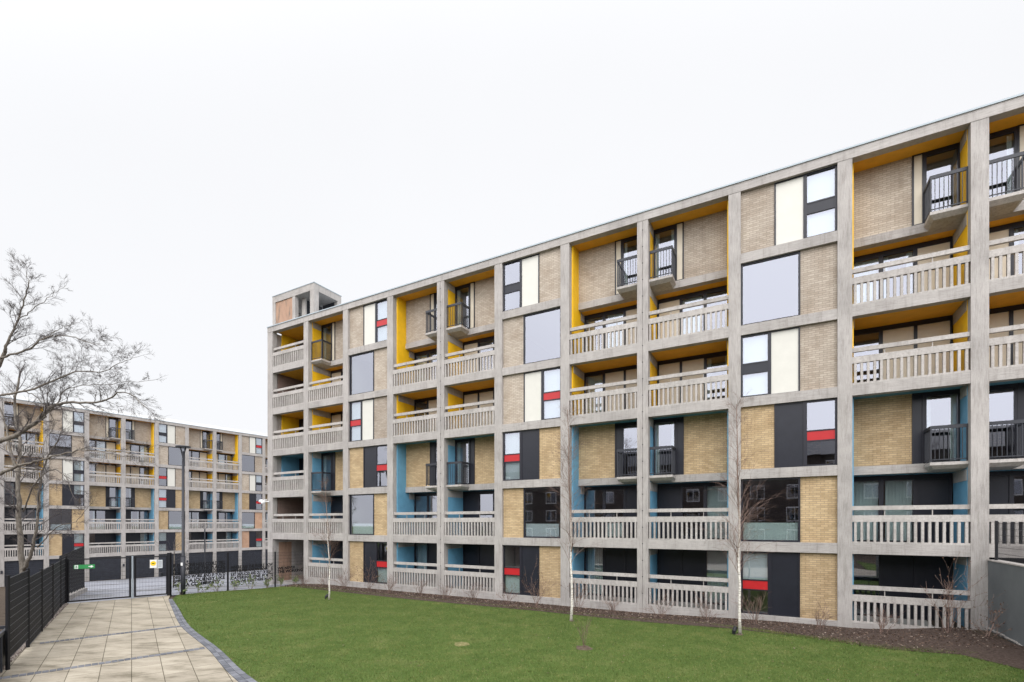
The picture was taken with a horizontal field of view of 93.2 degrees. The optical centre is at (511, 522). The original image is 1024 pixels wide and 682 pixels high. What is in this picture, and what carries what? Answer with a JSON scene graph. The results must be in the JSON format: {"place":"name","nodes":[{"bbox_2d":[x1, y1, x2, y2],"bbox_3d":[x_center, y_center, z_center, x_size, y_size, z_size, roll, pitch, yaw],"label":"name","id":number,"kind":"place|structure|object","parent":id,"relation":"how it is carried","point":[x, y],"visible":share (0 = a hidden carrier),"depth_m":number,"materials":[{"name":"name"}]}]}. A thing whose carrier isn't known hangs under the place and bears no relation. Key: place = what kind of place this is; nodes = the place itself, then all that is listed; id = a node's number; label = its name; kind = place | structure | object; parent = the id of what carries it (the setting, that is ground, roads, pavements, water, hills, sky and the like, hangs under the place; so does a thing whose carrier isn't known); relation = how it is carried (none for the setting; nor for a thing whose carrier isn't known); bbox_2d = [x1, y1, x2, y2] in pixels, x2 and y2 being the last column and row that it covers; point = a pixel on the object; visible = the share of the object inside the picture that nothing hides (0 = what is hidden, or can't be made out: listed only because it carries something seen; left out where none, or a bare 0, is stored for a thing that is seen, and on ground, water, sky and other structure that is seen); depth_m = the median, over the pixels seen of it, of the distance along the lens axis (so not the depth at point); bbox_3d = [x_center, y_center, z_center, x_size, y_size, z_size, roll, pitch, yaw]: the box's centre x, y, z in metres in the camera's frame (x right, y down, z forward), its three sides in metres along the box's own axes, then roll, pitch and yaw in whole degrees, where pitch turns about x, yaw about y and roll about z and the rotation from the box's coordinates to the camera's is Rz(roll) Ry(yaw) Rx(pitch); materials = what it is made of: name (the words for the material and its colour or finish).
{"place":"outdoors","nodes":[
{"label":"outdoors","id":0,"kind":"place"},
{"bbox_2d":[0,596,237,681],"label":"path","id":1,"kind":"structure","parent":0,"point":[82,619],"depth_m":13.74,"materials":[{"name":"beige stone"}]},
{"bbox_2d":[0,626,4,672],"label":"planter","id":2,"kind":"object","parent":1,"relation":"on","point":[2,648],"visible":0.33,"depth_m":11.66,"materials":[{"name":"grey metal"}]},
{"bbox_2d":[0,647,204,678],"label":"sett band","id":3,"kind":"object","parent":1,"relation":"on","point":[66,668],"visible":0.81,"depth_m":12.34,"materials":[{"name":"grey stone"}]},
{"bbox_2d":[40,625,180,643],"bbox_3d":[-12.809,3.612,15.645,3.512,0.055,0.206,0,0,-43],"label":"sett band","id":4,"kind":"object","parent":1,"relation":"on","point":[108,634],"visible":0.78,"depth_m":15.53,"materials":[{"name":"grey stone"}]},
{"bbox_2d":[67,569,292,603],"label":"courtyard","id":5,"kind":"structure","parent":0,"point":[152,583],"depth_m":33.48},
{"bbox_2d":[59,546,86,600],"bbox_3d":[-23.875,3.090,26.375,0.300,3.199,11.639,0,0,-37],"label":"fence","id":6,"kind":"object","parent":5,"relation":"on","point":[74,577],"visible":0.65,"depth_m":26.91,"materials":[{"name":"metal"}]},
{"bbox_2d":[63,553,171,602],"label":"gate","id":7,"kind":"structure","parent":5,"relation":"on","point":[168,556],"depth_m":22.99,"materials":[{"name":"black metal"}]},
{"bbox_2d":[74,564,94,568],"bbox_3d":[-19.382,1.990,21.928,0.720,0.180,0.013,0,0,-40],"label":"exit sign","id":8,"kind":"object","parent":7,"relation":"attached to","point":[84,566],"visible":1,"depth_m":21.93,"materials":[{"name":"green plastic"}]},
{"bbox_2d":[152,525,197,582],"bbox_3d":[-23.758,2.331,34.767,2.864,4.420,3.110,0,0,0],"label":"bare tree","id":9,"kind":"object","parent":5,"relation":"on","point":[174,548],"visible":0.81,"depth_m":34.61,"materials":[{"name":"brown plant"}]},
{"bbox_2d":[202,523,207,581],"bbox_3d":[-22.600,2.270,35.600,0.417,4.493,0.364,0,0,0],"label":"street lamp","id":10,"kind":"object","parent":5,"relation":"on","point":[205,549],"visible":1,"depth_m":35.61,"materials":[{"name":"grey metal"}]},
{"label":"gravel strip","id":11,"kind":"structure","parent":5,"relation":"on","visible":0},
{"bbox_2d":[0,603,67,672],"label":"gravel","id":12,"kind":"structure","parent":11,"relation":"on","point":[18,652],"depth_m":13.93,"materials":[{"name":"grey gravel"}]},
{"bbox_2d":[5,558,65,669],"bbox_3d":[-16.111,2.494,16.683,0.126,2.412,12.344,0,0,-38],"label":"fence","id":13,"kind":"object","parent":11,"relation":"on","point":[35,602],"visible":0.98,"depth_m":13.99,"materials":[{"name":"grey metal"}]},
{"bbox_2d":[0,569,1011,642],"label":"ground","id":14,"kind":"structure","parent":0,"point":[2,606],"depth_m":18.45,"materials":[{"name":"soil"}]},
{"bbox_2d":[0,349,96,572],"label":"bare tree","id":15,"kind":"object","parent":14,"relation":"on","point":[23,564],"visible":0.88,"depth_m":26.86,"materials":[{"name":"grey plant"}]},
{"bbox_2d":[0,248,168,482],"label":"bare tree","id":16,"kind":"object","parent":14,"relation":"on","point":[49,405],"visible":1,"depth_m":20.64,"materials":[{"name":"grey plant"}]},
{"bbox_2d":[0,393,267,586],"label":"apartment building","id":17,"kind":"structure","parent":14,"relation":"on","point":[129,513],"depth_m":59.10,"materials":[{"name":"brick"}]},
{"bbox_2d":[49,509,71,530],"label":"window","id":18,"kind":"structure","parent":17,"relation":"in","point":[53,526],"depth_m":52.50,"materials":[{"name":"grey glass"}]},
{"bbox_2d":[73,533,83,549],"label":"window","id":19,"kind":"structure","parent":17,"relation":"in","point":[78,542],"depth_m":53.78,"materials":[{"name":"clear glass"}]},
{"bbox_2d":[73,485,83,505],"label":"window","id":20,"kind":"structure","parent":17,"relation":"in","point":[79,487],"depth_m":53.72,"materials":[{"name":"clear glass"}]},
{"bbox_2d":[73,460,83,481],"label":"window","id":21,"kind":"structure","parent":17,"relation":"in","point":[78,476],"depth_m":53.80,"materials":[{"name":"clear glass"}]},
{"bbox_2d":[73,411,83,432],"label":"window","id":22,"kind":"structure","parent":17,"relation":"in","point":[78,429],"depth_m":53.72,"materials":[{"name":"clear glass"}]},
{"bbox_2d":[97,441,105,458],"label":"window","id":23,"kind":"structure","parent":17,"relation":"in","point":[100,445],"depth_m":56.73,"materials":[{"name":"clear glass"}]},
{"bbox_2d":[140,533,148,550],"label":"window","id":24,"kind":"structure","parent":17,"relation":"in","point":[143,536],"depth_m":60.23,"materials":[{"name":"clear glass"}]},
{"bbox_2d":[159,532,166,550],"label":"window","id":25,"kind":"structure","parent":17,"relation":"in","point":[162,535],"depth_m":60.39,"materials":[{"name":"clear glass"}]},
{"bbox_2d":[159,489,166,507],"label":"window","id":26,"kind":"structure","parent":17,"relation":"in","point":[162,493],"depth_m":60.39,"materials":[{"name":"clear glass"}]},
{"bbox_2d":[159,424,166,442],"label":"window","id":27,"kind":"structure","parent":17,"relation":"in","point":[162,428],"depth_m":60.39,"materials":[{"name":"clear glass"}]},
{"bbox_2d":[168,511,181,528],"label":"window","id":28,"kind":"structure","parent":17,"relation":"in","point":[170,526],"depth_m":61.38,"materials":[{"name":"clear glass"}]},
{"bbox_2d":[242,512,254,528],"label":"window","id":29,"kind":"structure","parent":17,"relation":"in","point":[244,526],"depth_m":69.18,"materials":[{"name":"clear glass"}]},
{"bbox_2d":[256,438,261,453],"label":"window","id":30,"kind":"structure","parent":17,"relation":"in","point":[258,440],"depth_m":70.24,"materials":[{"name":"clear glass"}]},
{"bbox_2d":[173,551,303,593],"bbox_3d":[-15.009,2.747,27.241,0.107,2.402,7.613,0,0,32],"label":"fence","id":31,"kind":"object","parent":14,"relation":"on","point":[233,570],"visible":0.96,"depth_m":26.67,"materials":[{"name":"black metal"}]},
{"bbox_2d":[267,92,1023,629],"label":"apartment building","id":32,"kind":"structure","parent":14,"relation":"on","point":[849,322],"depth_m":19.87,"materials":[{"name":"concrete"}]},
{"bbox_2d":[321,324,330,360],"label":"window","id":33,"kind":"structure","parent":32,"relation":"in","point":[324,327],"depth_m":30.67,"materials":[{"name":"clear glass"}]},
{"bbox_2d":[321,454,330,490],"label":"window","id":34,"kind":"structure","parent":32,"relation":"in","point":[324,455],"depth_m":30.67,"materials":[{"name":"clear glass"}]},
{"bbox_2d":[349,400,360,441],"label":"window","id":35,"kind":"structure","parent":32,"relation":"in","point":[355,422],"depth_m":28.14,"materials":[{"name":"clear glass"}]},
{"bbox_2d":[349,494,373,534],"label":"window","id":36,"kind":"structure","parent":32,"relation":"in","point":[358,529],"depth_m":27.95,"materials":[{"name":"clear glass"}]},
{"bbox_2d":[349,350,373,394],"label":"window","id":37,"kind":"structure","parent":32,"relation":"in","point":[373,350],"depth_m":28.10,"materials":[{"name":"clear glass"}]},
{"bbox_2d":[376,542,386,583],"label":"window","id":38,"kind":"structure","parent":32,"relation":"in","point":[381,565],"depth_m":27.17,"materials":[{"name":"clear glass"}]},
{"bbox_2d":[376,445,386,486],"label":"window","id":39,"kind":"structure","parent":32,"relation":"in","point":[379,467],"depth_m":27.18,"materials":[{"name":"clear glass"}]},
{"bbox_2d":[376,299,386,341],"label":"window","id":40,"kind":"structure","parent":32,"relation":"in","point":[381,308],"depth_m":27.17,"materials":[{"name":"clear glass"}]},
{"bbox_2d":[414,352,427,380],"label":"window","id":41,"kind":"structure","parent":32,"relation":"in","point":[424,354],"depth_m":27.80,"materials":[{"name":"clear glass"}]},
{"bbox_2d":[414,495,427,534],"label":"window","id":42,"kind":"structure","parent":32,"relation":"in","point":[415,496],"depth_m":27.86,"materials":[{"name":"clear glass"}]},
{"bbox_2d":[414,543,427,581],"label":"window","id":43,"kind":"structure","parent":32,"relation":"in","point":[424,545],"depth_m":27.83,"materials":[{"name":"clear glass"}]},
{"bbox_2d":[455,285,468,328],"bbox_3d":[-2.573,-11.258,25.534,0.920,2.315,0.200,0,0,29],"label":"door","id":44,"kind":"structure","parent":32,"relation":"in","point":[466,286],"depth_m":25.65,"materials":[{"name":"black glass"}]},
{"bbox_2d":[455,440,468,484],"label":"window","id":45,"kind":"structure","parent":32,"relation":"in","point":[456,442],"depth_m":25.68,"materials":[{"name":"black glass"}]},
{"bbox_2d":[478,493,493,535],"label":"window","id":46,"kind":"structure","parent":32,"relation":"in","point":[478,493],"depth_m":25.80,"materials":[{"name":"black glass"}]},
{"bbox_2d":[503,545,520,594],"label":"window","id":47,"kind":"structure","parent":32,"relation":"in","point":[513,574],"depth_m":23.09,"materials":[{"name":"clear glass"}]},
{"bbox_2d":[503,431,520,480],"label":"window","id":48,"kind":"structure","parent":32,"relation":"in","point":[513,440],"depth_m":23.12,"materials":[{"name":"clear glass"}]},
{"bbox_2d":[503,259,520,310],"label":"window","id":49,"kind":"structure","parent":32,"relation":"in","point":[514,287],"depth_m":23.08,"materials":[{"name":"black glass"}]},
{"bbox_2d":[523,486,559,537],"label":"window","id":50,"kind":"structure","parent":32,"relation":"in","point":[529,530],"depth_m":22.48,"materials":[{"name":"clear glass"}]},
{"bbox_2d":[523,307,559,363],"bbox_3d":[1.403,-8.570,22.297,1.930,2.340,0.090,0,0,29],"label":"window","id":51,"kind":"structure","parent":32,"relation":"in","point":[524,316],"depth_m":22.70,"materials":[{"name":"black metal"}]},
{"bbox_2d":[542,367,559,419],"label":"window","id":52,"kind":"structure","parent":32,"relation":"in","point":[552,378],"depth_m":22.13,"materials":[{"name":"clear glass"}]},
{"bbox_2d":[584,314,603,351],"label":"window","id":53,"kind":"structure","parent":32,"relation":"in","point":[594,317],"depth_m":22.91,"materials":[{"name":"black metal"}]},
{"bbox_2d":[584,373,603,413],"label":"window","id":54,"kind":"structure","parent":32,"relation":"in","point":[596,380],"depth_m":22.89,"materials":[{"name":"clear glass"}]},
{"bbox_2d":[584,489,603,537],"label":"window","id":55,"kind":"structure","parent":32,"relation":"in","point":[584,489],"depth_m":22.92,"materials":[{"name":"black metal"}]},
{"bbox_2d":[584,547,603,595],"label":"window","id":56,"kind":"structure","parent":32,"relation":"in","point":[594,553],"depth_m":22.85,"materials":[{"name":"clear glass"}]},
{"bbox_2d":[604,310,624,348],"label":"window","id":57,"kind":"structure","parent":32,"relation":"in","point":[622,312],"depth_m":22.34,"materials":[{"name":"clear glass"}]},
{"bbox_2d":[604,488,624,537],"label":"window","id":58,"kind":"structure","parent":32,"relation":"in","point":[623,489],"depth_m":22.34,"materials":[{"name":"black glass"}]},
{"bbox_2d":[622,237,636,285],"bbox_3d":[5.299,-11.258,21.193,0.920,2.315,0.200,0,0,29],"label":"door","id":59,"kind":"structure","parent":32,"relation":"in","point":[632,239],"depth_m":21.32,"materials":[{"name":"black glass"}]},
{"bbox_2d":[622,423,636,476],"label":"window","id":60,"kind":"structure","parent":32,"relation":"in","point":[623,426],"depth_m":21.31,"materials":[{"name":"black glass"}]},
{"bbox_2d":[653,226,675,278],"bbox_3d":[6.490,-11.258,20.536,0.920,2.315,0.200,0,0,29],"label":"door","id":61,"kind":"structure","parent":32,"relation":"in","point":[674,227],"depth_m":20.65,"materials":[{"name":"black glass"}]},
{"bbox_2d":[653,420,675,474],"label":"window","id":62,"kind":"structure","parent":32,"relation":"in","point":[673,421],"depth_m":20.65,"materials":[{"name":"black glass"}]},
{"bbox_2d":[681,293,704,333],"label":"window","id":63,"kind":"structure","parent":32,"relation":"in","point":[696,299],"depth_m":20.71,"materials":[{"name":"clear glass"}]},
{"bbox_2d":[681,485,704,538],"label":"window","id":64,"kind":"structure","parent":32,"relation":"in","point":[703,486],"depth_m":20.44,"materials":[{"name":"black glass"}]},
{"bbox_2d":[705,353,726,399],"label":"window","id":65,"kind":"structure","parent":32,"relation":"in","point":[707,361],"depth_m":20.40,"materials":[{"name":"black metal"}]},
{"bbox_2d":[705,484,726,538],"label":"window","id":66,"kind":"structure","parent":32,"relation":"in","point":[714,498],"depth_m":20.29,"materials":[{"name":"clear glass"}]},
{"bbox_2d":[705,550,726,604],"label":"window","id":67,"kind":"structure","parent":32,"relation":"in","point":[715,560],"depth_m":20.29,"materials":[{"name":"black glass"}]},
{"bbox_2d":[741,551,769,614],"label":"window","id":68,"kind":"structure","parent":32,"relation":"in","point":[752,571],"depth_m":18.09,"materials":[{"name":"black glass"}]},
{"bbox_2d":[741,331,769,397],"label":"window","id":69,"kind":"structure","parent":32,"relation":"in","point":[754,360],"depth_m":18.11,"materials":[{"name":"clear glass"}]},
{"bbox_2d":[741,477,799,541],"bbox_3d":[9.529,-0.470,17.878,1.930,2.340,0.200,0,0,29],"label":"window","id":70,"kind":"structure","parent":32,"relation":"in","point":[780,532],"depth_m":17.86,"materials":[{"name":"grey glass"}]},
{"bbox_2d":[741,251,799,325],"bbox_3d":[9.503,-8.570,17.830,1.930,2.340,0.090,0,0,29],"label":"window","id":71,"kind":"structure","parent":32,"relation":"in","point":[798,252],"depth_m":17.78,"materials":[{"name":"grey glass"}]},
{"bbox_2d":[805,398,836,465],"bbox_3d":[10.891,-3.170,17.065,0.960,2.340,0.090,0,0,29],"label":"window","id":72,"kind":"structure","parent":32,"relation":"in","point":[822,434],"depth_m":17.03,"materials":[{"name":"black metal"}]},
{"bbox_2d":[805,165,836,237],"bbox_3d":[10.900,-11.270,17.082,0.960,2.340,0.130,0,0,29],"label":"window","id":73,"kind":"structure","parent":32,"relation":"in","point":[819,188],"depth_m":17.10,"materials":[{"name":"clear glass"}]},
{"bbox_2d":[854,255,880,302],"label":"window","id":74,"kind":"structure","parent":32,"relation":"in","point":[868,263],"depth_m":17.79,"materials":[{"name":"white glass"}]},
{"bbox_2d":[854,330,880,379],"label":"window","id":75,"kind":"structure","parent":32,"relation":"in","point":[876,331],"depth_m":17.54,"materials":[{"name":"black metal"}]},
{"bbox_2d":[854,479,880,541],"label":"window","id":76,"kind":"structure","parent":32,"relation":"in","point":[865,493],"depth_m":17.80,"materials":[{"name":"black glass"}]},
{"bbox_2d":[854,554,880,616],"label":"window","id":77,"kind":"structure","parent":32,"relation":"in","point":[854,554],"depth_m":17.50,"materials":[{"name":"black metal"}]},
{"bbox_2d":[881,247,915,297],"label":"window","id":78,"kind":"structure","parent":32,"relation":"in","point":[883,260],"depth_m":17.27,"materials":[{"name":"black glass"}]},
{"bbox_2d":[881,478,915,541],"bbox_3d":[13.808,-0.440,17.323,0.973,2.280,0.200,0,0,29],"label":"window","id":79,"kind":"structure","parent":32,"relation":"in","point":[899,492],"depth_m":17.34,"materials":[{"name":"clear glass"}]},
{"bbox_2d":[924,145,959,220],"bbox_3d":[14.336,-11.258,16.147,0.920,2.315,0.090,0,0,29],"label":"window","id":80,"kind":"structure","parent":32,"relation":"in","point":[957,147],"depth_m":16.10,"materials":[{"name":"black metal"}]},
{"bbox_2d":[924,391,959,462],"bbox_3d":[14.362,-3.157,16.195,0.920,2.315,0.200,0,0,29],"label":"window","id":81,"kind":"structure","parent":32,"relation":"in","point":[927,398],"depth_m":16.10,"materials":[{"name":"black glass"}]},
{"bbox_2d":[989,129,1016,193],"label":"window","id":82,"kind":"structure","parent":32,"relation":"in","point":[1009,138],"depth_m":15.41,"materials":[{"name":"black glass"}]},
{"bbox_2d":[989,386,1016,459],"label":"window","id":83,"kind":"structure","parent":32,"relation":"in","point":[1014,388],"depth_m":15.26,"materials":[{"name":"black metal"}]},
{"bbox_2d":[1011,224,1023,275],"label":"window","id":84,"kind":"structure","parent":32,"relation":"in","point":[1013,232],"depth_m":15.81,"materials":[{"name":"black glass"}]},
{"bbox_2d":[1011,474,1023,543],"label":"window","id":85,"kind":"structure","parent":32,"relation":"in","point":[1012,475],"depth_m":15.81,"materials":[{"name":"black metal"}]},
{"bbox_2d":[987,559,1023,645],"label":"retaining wall","id":86,"kind":"structure","parent":14,"relation":"on","point":[1007,577],"depth_m":13.57,"materials":[{"name":"concrete"}]},
{"bbox_2d":[995,521,1023,563],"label":"fence","id":87,"kind":"object","parent":86,"relation":"on","point":[1013,542],"visible":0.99,"depth_m":13.71,"materials":[{"name":"black metal"}]},
{"bbox_2d":[0,0,1023,433],"label":"sky","id":88,"kind":"structure","parent":0,"point":[188,166],"materials":[{"name":"white"}]},
{"bbox_2d":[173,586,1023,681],"bbox_3d":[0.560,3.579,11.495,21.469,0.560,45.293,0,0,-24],"label":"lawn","id":89,"kind":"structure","parent":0,"point":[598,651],"depth_m":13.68,"materials":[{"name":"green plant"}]},
{"bbox_2d":[175,445,190,594],"bbox_3d":[-16.550,-0.085,24.350,0.652,7.570,0.652,0,0,0],"label":"street lamp","id":90,"kind":"object","parent":89,"relation":"on","point":[183,571],"visible":0.95,"depth_m":24.30,"materials":[{"name":"grey metal"}]},
{"bbox_2d":[169,599,256,681],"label":"kerb","id":91,"kind":"structure","parent":89,"relation":"on","point":[234,670],"depth_m":13.39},
{"bbox_2d":[304,475,344,598],"bbox_3d":[-8.839,0.706,23.587,2.240,6.079,1.853,0,0,26],"label":"birch tree","id":92,"kind":"object","parent":89,"relation":"on","point":[328,543],"visible":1,"depth_m":23.38,"materials":[{"name":"brown plant"}]},
{"bbox_2d":[546,405,601,620],"bbox_3d":[2.296,-0.488,18.161,2.257,8.526,3.490,0,0,-27],"label":"birch tree","id":93,"kind":"object","parent":89,"relation":"on","point":[571,541],"visible":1,"depth_m":18.36,"materials":[{"name":"grey plant"}]},
{"bbox_2d":[281,584,1023,669],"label":"mulch bed","id":94,"kind":"object","parent":89,"relation":"on","point":[1009,657],"visible":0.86,"depth_m":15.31,"materials":[{"name":"brown soil"}]},
{"bbox_2d":[353,555,385,589],"bbox_3d":[-7.585,2.751,26.183,1.768,2.011,2.332,0,0,37],"label":"shrub","id":95,"kind":"object","parent":94,"relation":"on","point":[369,587],"visible":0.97,"depth_m":26.27,"materials":[{"name":"brown plant"}]},
{"bbox_2d":[521,559,555,605],"bbox_3d":[1.189,2.597,21.533,1.863,2.316,1.330,0,0,-31],"label":"shrub","id":96,"kind":"object","parent":94,"relation":"on","point":[541,594],"visible":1,"depth_m":21.36,"materials":[{"name":"brown plant"}]},
{"bbox_2d":[551,573,595,609],"bbox_3d":[2.652,2.920,20.050,1.215,1.669,2.083,0,0,41],"label":"shrub","id":97,"kind":"object","parent":94,"relation":"on","point":[579,588],"visible":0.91,"depth_m":20.27,"materials":[{"name":"brown plant"}]},
{"bbox_2d":[598,587,622,612],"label":"shrub","id":98,"kind":"object","parent":94,"relation":"on","point":[614,608],"visible":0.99,"depth_m":19.90,"materials":[{"name":"brown plant"}]},
{"bbox_2d":[643,588,676,617],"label":"shrub","id":99,"kind":"object","parent":94,"relation":"on","point":[659,610],"visible":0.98,"depth_m":18.71,"materials":[{"name":"brown plant"}]},
{"bbox_2d":[690,589,726,619],"bbox_3d":[7.304,3.045,17.952,1.235,1.275,1.314,0,0,0],"label":"shrub","id":100,"kind":"object","parent":94,"relation":"on","point":[700,605],"visible":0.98,"depth_m":18.05,"materials":[{"name":"brown plant"}]},
{"bbox_2d":[731,587,769,623],"bbox_3d":[8.472,2.946,17.295,0.949,1.385,1.500,0,0,-24],"label":"shrub","id":101,"kind":"object","parent":94,"relation":"on","point":[756,618],"visible":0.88,"depth_m":17.20,"materials":[{"name":"brown plant"}]},
{"bbox_2d":[814,598,839,627],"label":"shrub","id":102,"kind":"object","parent":94,"relation":"on","point":[818,616],"visible":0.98,"depth_m":16.27,"materials":[{"name":"brown plant"}]},
{"bbox_2d":[864,606,903,632],"bbox_3d":[11.945,3.123,15.439,0.960,0.930,1.202,0,0,0],"label":"shrub","id":103,"kind":"object","parent":94,"relation":"on","point":[883,625],"visible":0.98,"depth_m":15.55,"materials":[{"name":"brown plant"}]},
{"bbox_2d":[921,552,1004,632],"bbox_3d":[13.374,2.120,14.452,1.634,2.518,2.781,0,0,24],"label":"shrub","id":104,"kind":"object","parent":94,"relation":"on","point":[947,609],"visible":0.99,"depth_m":14.54,"materials":[{"name":"brown plant"}]},
{"bbox_2d":[960,596,1010,637],"bbox_3d":[13.945,2.660,13.765,1.666,1.272,1.355,0,0,-29],"label":"shrub","id":105,"kind":"object","parent":94,"relation":"on","point":[992,628],"visible":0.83,"depth_m":13.73,"materials":[{"name":"brown plant"}]},
{"bbox_2d":[698,391,791,633],"bbox_3d":[7.429,-0.317,15.816,2.661,7.986,2.646,0,0,0],"label":"birch tree","id":106,"kind":"object","parent":89,"relation":"on","point":[738,559],"visible":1,"depth_m":15.71,"materials":[{"name":"grey plant"}]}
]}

